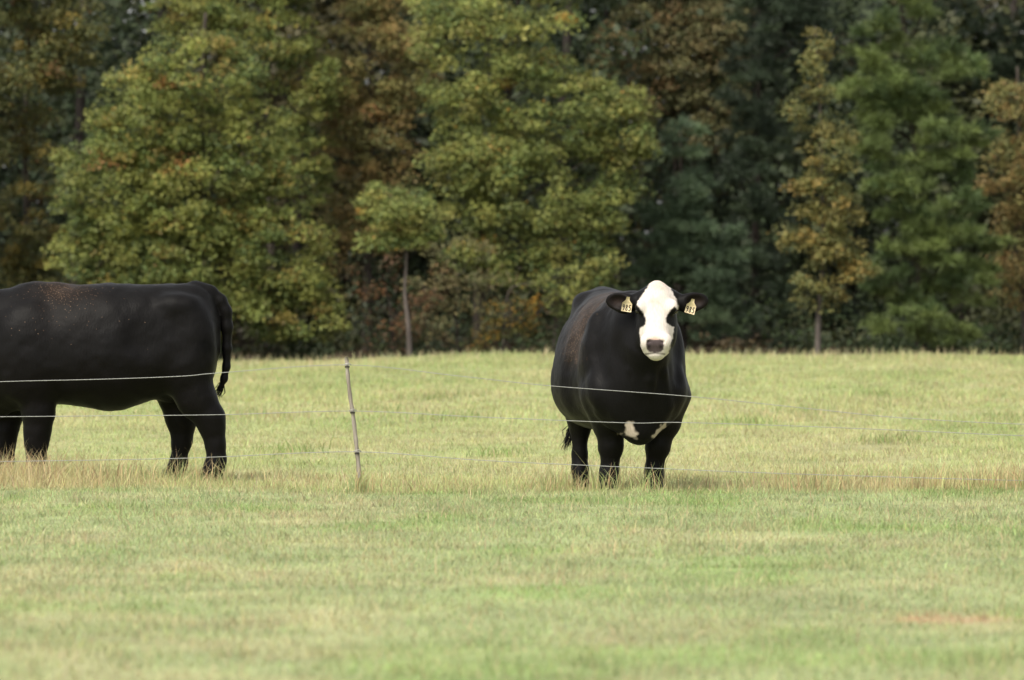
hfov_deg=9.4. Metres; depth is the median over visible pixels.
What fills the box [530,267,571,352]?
sapling
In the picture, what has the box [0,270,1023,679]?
ground
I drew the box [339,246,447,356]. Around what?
shrub
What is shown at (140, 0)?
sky
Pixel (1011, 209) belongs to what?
broadleaf tree
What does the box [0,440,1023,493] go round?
dry grass
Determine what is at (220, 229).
broadleaf tree
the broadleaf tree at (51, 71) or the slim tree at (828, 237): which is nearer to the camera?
the slim tree at (828, 237)
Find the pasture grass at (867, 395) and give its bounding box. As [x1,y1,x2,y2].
[14,346,1023,482]
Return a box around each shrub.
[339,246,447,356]
[393,230,519,354]
[459,279,547,353]
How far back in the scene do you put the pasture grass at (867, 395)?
62.26 m
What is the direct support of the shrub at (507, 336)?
on the ground at (554, 642)
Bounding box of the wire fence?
[0,357,1023,480]
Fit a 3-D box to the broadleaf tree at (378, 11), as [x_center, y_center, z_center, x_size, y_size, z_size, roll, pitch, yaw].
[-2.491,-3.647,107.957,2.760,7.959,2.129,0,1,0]
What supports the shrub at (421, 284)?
on the ground at (554, 642)
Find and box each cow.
[0,281,232,480]
[551,280,707,489]
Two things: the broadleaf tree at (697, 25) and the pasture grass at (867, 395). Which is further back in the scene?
the broadleaf tree at (697, 25)
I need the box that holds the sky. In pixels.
[3,0,1023,261]
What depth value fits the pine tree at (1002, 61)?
111.76 m
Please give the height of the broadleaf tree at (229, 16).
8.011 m
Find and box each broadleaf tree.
[0,0,113,288]
[40,13,352,356]
[139,0,356,352]
[290,0,446,352]
[400,0,665,352]
[584,0,757,321]
[970,66,1023,349]
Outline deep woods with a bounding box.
[0,0,1023,349]
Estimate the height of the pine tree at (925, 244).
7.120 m
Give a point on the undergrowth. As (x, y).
(803, 339)
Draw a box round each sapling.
[502,247,629,351]
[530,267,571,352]
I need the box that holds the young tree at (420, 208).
[351,180,449,356]
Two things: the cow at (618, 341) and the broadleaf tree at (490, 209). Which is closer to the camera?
the cow at (618, 341)
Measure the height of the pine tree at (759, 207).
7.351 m
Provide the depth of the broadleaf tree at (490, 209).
101.62 m
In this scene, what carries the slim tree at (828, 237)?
on the ground at (554, 642)
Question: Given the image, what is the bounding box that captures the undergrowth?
[0,208,1023,361]
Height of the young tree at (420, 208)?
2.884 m
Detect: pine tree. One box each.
[621,112,761,351]
[711,0,837,347]
[830,0,1019,352]
[917,0,1023,346]
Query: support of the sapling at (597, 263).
on the ground at (554, 642)
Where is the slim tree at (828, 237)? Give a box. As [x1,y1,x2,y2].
[767,25,882,354]
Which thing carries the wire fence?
on the ground at (554, 642)
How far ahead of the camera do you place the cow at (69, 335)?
44.40 m
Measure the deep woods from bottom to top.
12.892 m

